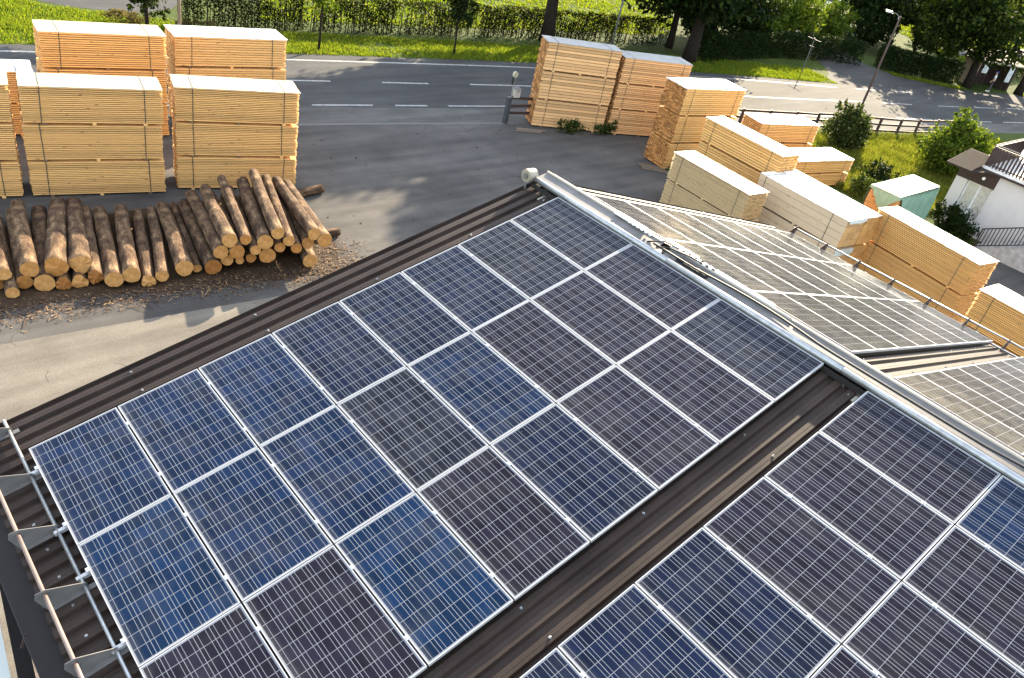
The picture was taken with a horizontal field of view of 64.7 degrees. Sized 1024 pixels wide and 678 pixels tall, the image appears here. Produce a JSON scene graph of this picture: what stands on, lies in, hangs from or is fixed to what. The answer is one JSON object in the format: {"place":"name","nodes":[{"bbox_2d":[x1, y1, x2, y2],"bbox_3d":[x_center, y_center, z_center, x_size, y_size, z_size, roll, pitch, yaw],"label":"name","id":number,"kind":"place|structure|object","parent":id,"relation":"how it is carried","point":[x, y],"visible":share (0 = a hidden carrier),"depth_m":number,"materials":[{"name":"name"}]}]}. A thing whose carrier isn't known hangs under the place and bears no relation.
{"place":"outdoors","nodes":[
{"label":"outdoors","id":0,"kind":"place"},
{"bbox_2d":[0,0,177,30],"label":"lawn grass","id":1,"kind":"structure","parent":0,"point":[27,10],"depth_m":38.34,"materials":[{"name":"plant"}]},
{"bbox_2d":[0,296,278,677],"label":"concrete apron","id":2,"kind":"object","parent":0,"point":[36,372],"visible":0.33,"depth_m":18.47,"materials":[{"name":"concrete"}]},
{"bbox_2d":[0,582,35,677],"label":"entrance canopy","id":3,"kind":"object","parent":2,"relation":"on","point":[23,663],"depth_m":8.41,"materials":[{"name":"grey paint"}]},
{"bbox_2d":[260,0,672,34],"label":"field grass","id":4,"kind":"structure","parent":0,"point":[611,6],"depth_m":62.01,"materials":[{"name":"plant"}]},
{"bbox_2d":[0,168,1023,677],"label":"workshop building","id":5,"kind":"structure","parent":0,"point":[66,624],"depth_m":9.17,"materials":[{"name":"brown metal"}]},
{"bbox_2d":[28,407,170,545],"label":"solar panel","id":6,"kind":"object","parent":5,"relation":"on","point":[99,474],"visible":1,"depth_m":8.86,"materials":[{"name":"glass"}]},
{"bbox_2d":[76,495,240,667],"bbox_3d":[-3.548,2.363,7.962,1.150,0.096,1.640,-30,50,-28],"label":"solar panel","id":7,"kind":"object","parent":5,"relation":"on","point":[154,571],"visible":1,"depth_m":7.92,"materials":[{"name":"glass"}]},
{"bbox_2d":[118,369,257,493],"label":"solar panel","id":8,"kind":"object","parent":5,"relation":"on","point":[187,429],"visible":0.96,"depth_m":9.34,"materials":[{"name":"glass"}]},
{"bbox_2d":[139,604,287,677],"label":"solar panel","id":9,"kind":"object","parent":5,"relation":"on","point":[231,643],"visible":0.98,"depth_m":7.35,"materials":[{"name":"glass"}]},
{"bbox_2d":[174,448,332,601],"bbox_3d":[-2.771,1.921,8.433,1.150,0.096,1.640,-30,50,-28],"label":"solar panel","id":10,"kind":"object","parent":5,"relation":"on","point":[251,519],"visible":0.98,"depth_m":8.39,"materials":[{"name":"glass"}]},
{"bbox_2d":[199,334,335,447],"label":"solar panel","id":11,"kind":"object","parent":5,"relation":"on","point":[266,388],"visible":0.93,"depth_m":9.81,"materials":[{"name":"glass"}]},
{"bbox_2d":[243,545,426,677],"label":"solar panel","id":12,"kind":"object","parent":5,"relation":"on","point":[323,614],"visible":0.96,"depth_m":7.55,"materials":[{"name":"glass"}]},
{"bbox_2d":[260,406,414,544],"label":"solar panel","id":13,"kind":"object","parent":5,"relation":"on","point":[332,466],"visible":0.93,"depth_m":8.87,"materials":[{"name":"glass"}]},
{"bbox_2d":[272,302,405,405],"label":"solar panel","id":14,"kind":"object","parent":5,"relation":"on","point":[338,352],"visible":0.97,"depth_m":10.28,"materials":[{"name":"glass"}]},
{"bbox_2d":[339,272,469,367],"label":"solar panel","id":15,"kind":"object","parent":5,"relation":"on","point":[404,320],"visible":0.94,"depth_m":10.76,"materials":[{"name":"glass"}]},
{"bbox_2d":[338,367,487,492],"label":"solar panel","id":16,"kind":"object","parent":5,"relation":"on","point":[413,430],"visible":0.94,"depth_m":9.34,"materials":[{"name":"glass"}]},
{"bbox_2d":[335,493,512,666],"bbox_3d":[-0.938,2.343,7.970,1.150,0.096,1.640,-30,50,-28],"label":"solar panel","id":17,"kind":"object","parent":5,"relation":"on","point":[438,592],"visible":0.94,"depth_m":7.92,"materials":[{"name":"glass"}]},
{"bbox_2d":[401,245,528,332],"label":"solar panel","id":18,"kind":"object","parent":5,"relation":"on","point":[464,288],"visible":0.94,"depth_m":11.23,"materials":[{"name":"glass"}]},
{"bbox_2d":[408,332,554,445],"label":"solar panel","id":19,"kind":"object","parent":5,"relation":"on","point":[481,390],"visible":0.96,"depth_m":9.82,"materials":[{"name":"glass"}]},
{"bbox_2d":[417,446,589,600],"bbox_3d":[-0.161,1.902,8.441,1.150,0.096,1.640,-29,50,-28],"label":"solar panel","id":20,"kind":"object","parent":5,"relation":"on","point":[515,533],"visible":0.96,"depth_m":8.40,"materials":[{"name":"glass"}]},
{"bbox_2d":[458,220,582,300],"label":"solar panel","id":21,"kind":"object","parent":5,"relation":"on","point":[527,265],"visible":0.94,"depth_m":11.70,"materials":[{"name":"glass"}]},
{"bbox_2d":[472,300,614,403],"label":"solar panel","id":22,"kind":"object","parent":5,"relation":"on","point":[549,356],"visible":0.97,"depth_m":10.29,"materials":[{"name":"glass"}]},
{"bbox_2d":[510,197,632,270],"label":"solar panel","id":23,"kind":"object","parent":5,"relation":"on","point":[573,235],"visible":0.96,"depth_m":12.17,"materials":[{"name":"glass"}]},
{"bbox_2d":[491,404,657,542],"bbox_3d":[0.616,1.463,8.914,1.150,0.096,1.640,-29,50,-28],"label":"solar panel","id":24,"kind":"object","parent":5,"relation":"on","point":[587,484],"visible":0.94,"depth_m":8.87,"materials":[{"name":"glass"}]},
{"bbox_2d":[531,271,669,365],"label":"solar panel","id":25,"kind":"object","parent":5,"relation":"on","point":[606,322],"visible":0.94,"depth_m":10.76,"materials":[{"name":"glass"}]},
{"bbox_2d":[557,366,718,490],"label":"solar panel","id":26,"kind":"object","parent":5,"relation":"on","point":[655,441],"visible":0.94,"depth_m":9.35,"materials":[{"name":"glass"}]},
{"bbox_2d":[558,584,731,677],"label":"solar panel","id":27,"kind":"object","parent":5,"relation":"on","point":[633,631],"visible":0.99,"depth_m":7.39,"materials":[{"name":"glass"}]},
{"bbox_2d":[584,244,719,330],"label":"solar panel","id":28,"kind":"object","parent":5,"relation":"on","point":[663,294],"visible":0.98,"depth_m":11.24,"materials":[{"name":"glass"}]},
{"bbox_2d":[617,331,773,444],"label":"solar panel","id":29,"kind":"object","parent":5,"relation":"on","point":[710,397],"visible":0.94,"depth_m":9.82,"materials":[{"name":"glass"}]},
{"bbox_2d":[635,528,839,677],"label":"solar panel","id":30,"kind":"object","parent":5,"relation":"on","point":[731,614],"visible":0.95,"depth_m":7.63,"materials":[{"name":"glass"}]},
{"bbox_2d":[672,299,823,402],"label":"solar panel","id":31,"kind":"object","parent":5,"relation":"on","point":[764,360],"visible":0.95,"depth_m":10.29,"materials":[{"name":"glass"}]},
{"bbox_2d":[703,477,899,644],"bbox_3d":[2.833,2.196,8.108,1.150,0.096,1.640,-29,50,-28],"label":"solar panel","id":32,"kind":"object","parent":5,"relation":"on","point":[835,585],"visible":0.98,"depth_m":8.06,"materials":[{"name":"glass"}]},
{"bbox_2d":[753,291,876,353],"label":"solar panel","id":33,"kind":"object","parent":5,"relation":"on","point":[830,331],"visible":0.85,"depth_m":11.36,"materials":[{"name":"glass"}]},
{"bbox_2d":[782,293,899,351],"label":"solar panel","id":34,"kind":"object","parent":5,"relation":"on","point":[879,343],"visible":0.94,"depth_m":12.15,"materials":[{"name":"glass"}]},
{"bbox_2d":[764,432,953,580],"bbox_3d":[3.610,1.755,8.580,1.150,0.096,1.640,-30,50,-28],"label":"solar panel","id":35,"kind":"object","parent":5,"relation":"on","point":[896,531],"visible":0.98,"depth_m":8.54,"materials":[{"name":"glass"}]},
{"bbox_2d":[819,391,1000,523],"bbox_3d":[4.387,1.318,9.054,1.150,0.096,1.640,-29,50,-28],"label":"solar panel","id":36,"kind":"object","parent":5,"relation":"on","point":[942,477],"visible":0.94,"depth_m":9.02,"materials":[{"name":"glass"}]},
{"bbox_2d":[842,582,1023,677],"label":"solar panel","id":37,"kind":"object","parent":5,"relation":"on","point":[902,630],"visible":0.99,"depth_m":7.39,"materials":[{"name":"glass"}]},
{"bbox_2d":[894,374,1023,456],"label":"solar panel","id":38,"kind":"object","parent":5,"relation":"on","point":[984,423],"visible":0.88,"depth_m":10.12,"materials":[{"name":"glass"}]},
{"bbox_2d":[902,526,1023,673],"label":"solar panel","id":39,"kind":"object","parent":5,"relation":"on","point":[967,582],"visible":0.94,"depth_m":7.81,"materials":[{"name":"glass"}]},
{"bbox_2d":[918,370,1023,435],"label":"solar panel","id":40,"kind":"object","parent":5,"relation":"on","point":[992,409],"visible":0.86,"depth_m":10.97,"materials":[{"name":"glass"}]},
{"bbox_2d":[955,475,1023,571],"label":"solar panel","id":41,"kind":"object","parent":5,"relation":"on","point":[992,518],"visible":0.95,"depth_m":8.38,"materials":[{"name":"glass"}]},
{"bbox_2d":[0,123,1023,344],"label":"yard","id":42,"kind":"structure","parent":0,"point":[388,185],"depth_m":30.43,"materials":[{"name":"asphalt"}]},
{"bbox_2d":[27,158,165,196],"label":"lumber pack","id":43,"kind":"object","parent":42,"relation":"on","point":[52,177],"visible":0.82,"depth_m":24.50,"materials":[{"name":"brown wood"}]},
{"bbox_2d":[20,111,162,161],"bbox_3d":[-12.572,-6.098,24.330,3.732,1.126,1.140,-8,38,-30],"label":"lumber pack","id":44,"kind":"object","parent":43,"relation":"on","point":[99,141],"visible":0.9,"depth_m":23.87,"materials":[{"name":"brown wood"}]},
{"bbox_2d":[16,72,163,125],"bbox_3d":[-12.311,-7.017,23.726,3.719,1.142,1.175,-8,38,-29],"label":"lumber pack","id":45,"kind":"object","parent":44,"relation":"on","point":[45,98],"visible":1,"depth_m":23.31,"materials":[{"name":"brown wood"}]},
{"bbox_2d":[161,103,168,134],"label":"lumber pack","id":46,"kind":"object","parent":42,"relation":"on","point":[165,128],"visible":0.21,"depth_m":29.07,"materials":[{"name":"brown wood"}]},
{"bbox_2d":[36,57,167,102],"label":"lumber pack","id":47,"kind":"object","parent":46,"relation":"on","point":[160,75],"visible":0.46,"depth_m":27.39,"materials":[{"name":"brown wood"}]},
{"bbox_2d":[32,19,166,70],"bbox_3d":[-13.794,-9.858,27.205,3.870,1.215,1.305,-11,40,-33],"label":"lumber pack","id":48,"kind":"object","parent":47,"relation":"on","point":[59,44],"visible":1,"depth_m":26.73,"materials":[{"name":"brown wood"}]},
{"bbox_2d":[0,199,340,311],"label":"bark bed","id":49,"kind":"object","parent":42,"relation":"on","point":[54,292],"visible":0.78,"depth_m":22.35,"materials":[{"name":"wood"}]},
{"bbox_2d":[6,208,32,288],"bbox_3d":[-13.023,-2.481,21.323,0.389,0.404,3.929,-9,38,-31],"label":"log","id":50,"kind":"object","parent":49,"relation":"on","point":[23,282],"visible":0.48,"depth_m":20.45,"materials":[{"name":"brown wood"}]},
{"bbox_2d":[10,199,38,276],"bbox_3d":[-12.846,-2.743,21.242,0.429,0.439,4.006,-9,36,-31],"label":"log","id":51,"kind":"object","parent":50,"relation":"on","point":[27,259],"visible":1,"depth_m":20.63,"materials":[{"name":"brown wood"}]},
{"bbox_2d":[55,266,71,289],"bbox_3d":[-12.147,-2.519,21.730,0.392,0.377,4.028,-6,37,-28],"label":"log","id":52,"kind":"object","parent":49,"relation":"on","point":[63,281],"visible":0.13,"depth_m":20.34,"materials":[{"name":"brown wood"}]},
{"bbox_2d":[44,197,68,276],"bbox_3d":[-12.159,-2.815,21.637,0.578,0.556,4.059,-5,33,-26],"label":"log","id":53,"kind":"object","parent":52,"relation":"on","point":[56,252],"visible":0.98,"depth_m":20.92,"materials":[{"name":"brown wood"}]},
{"bbox_2d":[71,256,88,287],"bbox_3d":[-11.812,-2.570,21.955,0.391,0.401,4.033,-6,37,-27],"label":"log","id":54,"kind":"object","parent":49,"relation":"on","point":[79,279],"visible":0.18,"depth_m":20.54,"materials":[{"name":"brown wood"}]},
{"bbox_2d":[66,196,90,273],"bbox_3d":[-11.806,-2.880,21.922,0.532,0.546,4.041,-6,34,-28],"label":"log","id":55,"kind":"object","parent":54,"relation":"on","point":[78,244],"visible":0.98,"depth_m":21.25,"materials":[{"name":"brown wood"}]},
{"bbox_2d":[92,205,123,286],"bbox_3d":[-11.119,-2.630,22.151,0.454,0.467,4.011,-7,37,-29],"label":"log","id":56,"kind":"object","parent":49,"relation":"on","point":[112,270],"visible":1,"depth_m":21.65,"materials":[{"name":"brown wood"}]},
{"bbox_2d":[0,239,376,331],"bbox_3d":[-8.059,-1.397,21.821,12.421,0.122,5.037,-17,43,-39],"label":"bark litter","id":57,"kind":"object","parent":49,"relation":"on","point":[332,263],"visible":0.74,"depth_m":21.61,"materials":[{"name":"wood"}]},
{"label":"log","id":58,"kind":"object","parent":49,"relation":"on","visible":0},
{"bbox_2d":[114,203,140,281],"bbox_3d":[-10.690,-2.748,22.377,0.451,0.450,4.001,-6,36,-27],"label":"log","id":59,"kind":"object","parent":58,"relation":"on","point":[130,269],"visible":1,"depth_m":21.81,"materials":[{"name":"brown wood"}]},
{"bbox_2d":[172,144,296,189],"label":"lumber pack","id":60,"kind":"object","parent":42,"relation":"on","point":[196,171],"visible":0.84,"depth_m":26.46,"materials":[{"name":"brown wood"}]},
{"bbox_2d":[171,110,298,157],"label":"lumber pack","id":61,"kind":"object","parent":60,"relation":"on","point":[194,138],"visible":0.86,"depth_m":26.03,"materials":[{"name":"brown wood"}]},
{"bbox_2d":[169,74,300,125],"bbox_3d":[-8.841,-7.628,25.907,3.806,1.142,1.205,-6,37,-27],"label":"lumber pack","id":62,"kind":"object","parent":61,"relation":"on","point":[219,99],"visible":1,"depth_m":25.47,"materials":[{"name":"brown wood"}]},
{"bbox_2d":[525,92,607,131],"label":"lumber pack","id":63,"kind":"object","parent":42,"relation":"on","point":[548,112],"visible":0.87,"depth_m":38.57,"materials":[{"name":"wood"}]},
{"bbox_2d":[531,64,614,105],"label":"lumber pack","id":64,"kind":"object","parent":63,"relation":"on","point":[569,86],"visible":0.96,"depth_m":37.94,"materials":[{"name":"wood"}]},
{"bbox_2d":[537,35,622,78],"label":"lumber pack","id":65,"kind":"object","parent":64,"relation":"on","point":[579,57],"visible":1,"depth_m":37.23,"materials":[{"name":"wood"}]},
{"bbox_2d":[603,105,656,136],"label":"lumber pack","id":66,"kind":"object","parent":42,"relation":"on","point":[635,122],"visible":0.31,"depth_m":39.80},
{"bbox_2d":[609,78,663,111],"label":"lumber pack","id":67,"kind":"object","parent":66,"relation":"on","point":[644,98],"visible":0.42,"depth_m":39.10,"materials":[{"name":"wood"}]},
{"bbox_2d":[615,50,692,86],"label":"lumber pack","id":68,"kind":"object","parent":67,"relation":"on","point":[651,70],"visible":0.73,"depth_m":38.62,"materials":[{"name":"wood"}]},
{"bbox_2d":[643,132,698,168],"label":"lumber pack","id":69,"kind":"object","parent":42,"relation":"on","point":[659,151],"visible":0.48,"depth_m":36.87,"materials":[{"name":"brown wood"}]},
{"bbox_2d":[652,106,736,143],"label":"lumber pack","id":70,"kind":"object","parent":69,"relation":"on","point":[670,125],"visible":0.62,"depth_m":36.31,"materials":[{"name":"brown wood"}]},
{"bbox_2d":[660,77,746,116],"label":"lumber pack","id":71,"kind":"object","parent":70,"relation":"on","point":[686,97],"visible":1,"depth_m":35.95,"materials":[{"name":"brown wood"}]},
{"bbox_2d":[660,179,758,221],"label":"lumber pack","id":72,"kind":"object","parent":42,"relation":"on","point":[673,193],"visible":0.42,"depth_m":32.14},
{"bbox_2d":[667,150,769,219],"bbox_3d":[7.927,-5.995,31.456,1.205,1.162,4.024,-13,41,-35],"label":"lumber pack","id":73,"kind":"object","parent":72,"relation":"on","point":[726,190],"visible":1,"depth_m":30.90,"materials":[{"name":"wood"}]},
{"bbox_2d":[777,142,812,147],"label":"lumber pack","id":74,"kind":"object","parent":42,"relation":"on","point":[796,145],"visible":0.12,"depth_m":41.38,"materials":[{"name":"brown wood"}]},
{"bbox_2d":[741,113,819,143],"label":"lumber pack","id":75,"kind":"object","parent":74,"relation":"on","point":[786,128],"visible":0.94,"depth_m":40.57,"materials":[{"name":"brown wood"}]},
{"bbox_2d":[756,207,853,261],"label":"lumber pack","id":76,"kind":"object","parent":42,"relation":"on","point":[773,219],"visible":0.24,"depth_m":31.02,"materials":[{"name":"wood"}]},
{"bbox_2d":[757,171,867,247],"bbox_3d":[11.301,-4.983,30.975,1.206,1.212,4.294,-12,40,-34],"label":"lumber pack","id":77,"kind":"object","parent":76,"relation":"on","point":[827,219],"visible":0.94,"depth_m":30.36,"materials":[{"name":"wood"}]},
{"bbox_2d":[804,172,847,185],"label":"lumber pack","id":78,"kind":"object","parent":42,"relation":"on","point":[828,178],"visible":0.23,"depth_m":39.35,"materials":[{"name":"brown wood"}]},
{"bbox_2d":[789,147,854,173],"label":"lumber pack","id":79,"kind":"object","parent":78,"relation":"on","point":[819,160],"visible":0.76,"depth_m":38.85,"materials":[{"name":"brown wood"}]},
{"bbox_2d":[858,240,977,322],"bbox_3d":[14.907,-2.215,30.172,1.220,1.296,4.370,-9,38,-30],"label":"lumber pack","id":80,"kind":"object","parent":42,"relation":"on","point":[879,258],"visible":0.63,"depth_m":29.49,"materials":[{"name":"brown wood"}]},
{"bbox_2d":[871,206,999,294],"bbox_3d":[15.172,-3.276,29.469,1.256,1.312,4.356,-9,39,-31],"label":"lumber pack","id":81,"kind":"object","parent":80,"relation":"on","point":[950,261],"visible":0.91,"depth_m":28.86,"materials":[{"name":"brown wood"}]},
{"bbox_2d":[961,322,1019,356],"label":"lumber pack","id":82,"kind":"object","parent":42,"relation":"on","point":[1000,345],"visible":0.03,"depth_m":25.52,"materials":[{"name":"brown wood"}]},
{"bbox_2d":[962,284,1023,356],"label":"lumber pack","id":83,"kind":"object","parent":82,"relation":"on","point":[998,309],"visible":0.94,"depth_m":25.33,"materials":[{"name":"brown wood"}]},
{"bbox_2d":[0,44,1023,123],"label":"road","id":84,"kind":"structure","parent":0,"point":[363,84],"depth_m":43.56,"materials":[{"name":"asphalt"}]},
{"bbox_2d":[0,0,1023,245],"bbox_3d":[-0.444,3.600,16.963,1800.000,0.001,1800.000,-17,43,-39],"label":"ground","id":85,"kind":"structure","parent":0,"point":[868,56],"depth_m":53.68,"materials":[{"name":"plant"}]},
{"bbox_2d":[0,16,836,82],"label":"verge grass","id":86,"kind":"structure","parent":85,"relation":"on","point":[759,70],"depth_m":46.89,"materials":[{"name":"plant"}]},
{"bbox_2d":[181,0,671,45],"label":"clipped hedge","id":87,"kind":"object","parent":85,"relation":"on","point":[491,26],"visible":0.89,"depth_m":48.23,"materials":[{"name":"green plant"}]},
{"bbox_2d":[621,0,766,62],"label":"broadleaf tree","id":88,"kind":"object","parent":85,"relation":"on","point":[728,9],"visible":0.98,"depth_m":54.23,"materials":[{"name":"green plant"}]},
{"bbox_2d":[697,28,869,64],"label":"dense hedge","id":89,"kind":"object","parent":85,"relation":"on","point":[718,42],"visible":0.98,"depth_m":63.69,"materials":[{"name":"green plant"}]},
{"bbox_2d":[769,0,831,34],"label":"leafy bush","id":90,"kind":"object","parent":85,"relation":"on","point":[800,18],"visible":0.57,"depth_m":67.92,"materials":[{"name":"green plant"}]},
{"bbox_2d":[811,130,1009,213],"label":"meadow grass","id":91,"kind":"structure","parent":85,"relation":"on","point":[883,144],"depth_m":45.08,"materials":[{"name":"plant"}]},
{"bbox_2d":[820,98,874,150],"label":"meadow bush","id":92,"kind":"object","parent":91,"relation":"on","point":[849,126],"visible":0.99,"depth_m":44.64,"materials":[{"name":"green plant"}]},
{"bbox_2d":[873,43,966,84],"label":"dense hedge","id":93,"kind":"object","parent":85,"relation":"on","point":[895,55],"visible":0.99,"depth_m":69.24,"materials":[{"name":"green plant"}]},
{"bbox_2d":[909,106,999,178],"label":"meadow bush","id":94,"kind":"object","parent":85,"relation":"on","point":[962,134],"visible":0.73,"depth_m":44.25,"materials":[{"name":"green plant"}]},
{"bbox_2d":[885,0,1023,88],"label":"broadleaf tree","id":95,"kind":"object","parent":85,"relation":"on","point":[991,26],"visible":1,"depth_m":66.34,"materials":[{"name":"green plant"}]},
{"bbox_2d":[933,138,1023,242],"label":"white house","id":96,"kind":"structure","parent":85,"relation":"on","point":[988,190],"depth_m":36.50,"materials":[{"name":"paint"}]},
{"bbox_2d":[167,108,1023,132],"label":"pavement","id":97,"kind":"structure","parent":0,"point":[391,115],"depth_m":36.99,"materials":[{"name":"asphalt"}]},
{"bbox_2d":[168,87,171,116],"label":"lumber pack","id":98,"kind":"object","parent":97,"relation":"on","point":[169,101],"visible":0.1,"depth_m":30.55,"materials":[{"name":"brown wood"}]},
{"bbox_2d":[166,57,285,87],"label":"lumber pack","id":99,"kind":"object","parent":98,"relation":"on","point":[275,73],"visible":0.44,"depth_m":30.18,"materials":[{"name":"brown wood"}]},
{"bbox_2d":[164,24,286,68],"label":"lumber pack","id":100,"kind":"object","parent":99,"relation":"on","point":[190,46],"visible":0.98,"depth_m":29.71,"materials":[{"name":"brown wood"}]},
{"bbox_2d":[787,1,971,91],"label":"side road","id":101,"kind":"structure","parent":0,"point":[851,73],"depth_m":66.31,"materials":[{"name":"asphalt"}]},
{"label":"lumber pack","id":102,"kind":"object","parent":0,"visible":0},
{"bbox_2d":[696,140,761,184],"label":"lumber pack","id":103,"kind":"object","parent":102,"relation":"on","point":[732,164],"visible":0.35,"depth_m":33.84,"materials":[{"name":"brown wood"}]},
{"bbox_2d":[700,116,800,171],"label":"lumber pack","id":104,"kind":"object","parent":103,"relation":"on","point":[751,147],"visible":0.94,"depth_m":33.08,"materials":[{"name":"brown wood"}]},
{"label":"lumber pack","id":105,"kind":"object","parent":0,"visible":0},
{"bbox_2d":[864,188,901,211],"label":"lumber pack","id":106,"kind":"object","parent":105,"relation":"on","point":[869,202],"visible":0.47,"depth_m":34.00,"materials":[{"name":"brown wood"}]},
{"bbox_2d":[861,174,940,219],"bbox_3d":[16.807,-5.947,35.132,4.256,1.608,1.660,-17,43,-39],"label":"tarpaulin","id":107,"kind":"object","parent":106,"relation":"on","point":[916,195],"visible":0.88,"depth_m":34.43,"materials":[{"name":"plastic"}]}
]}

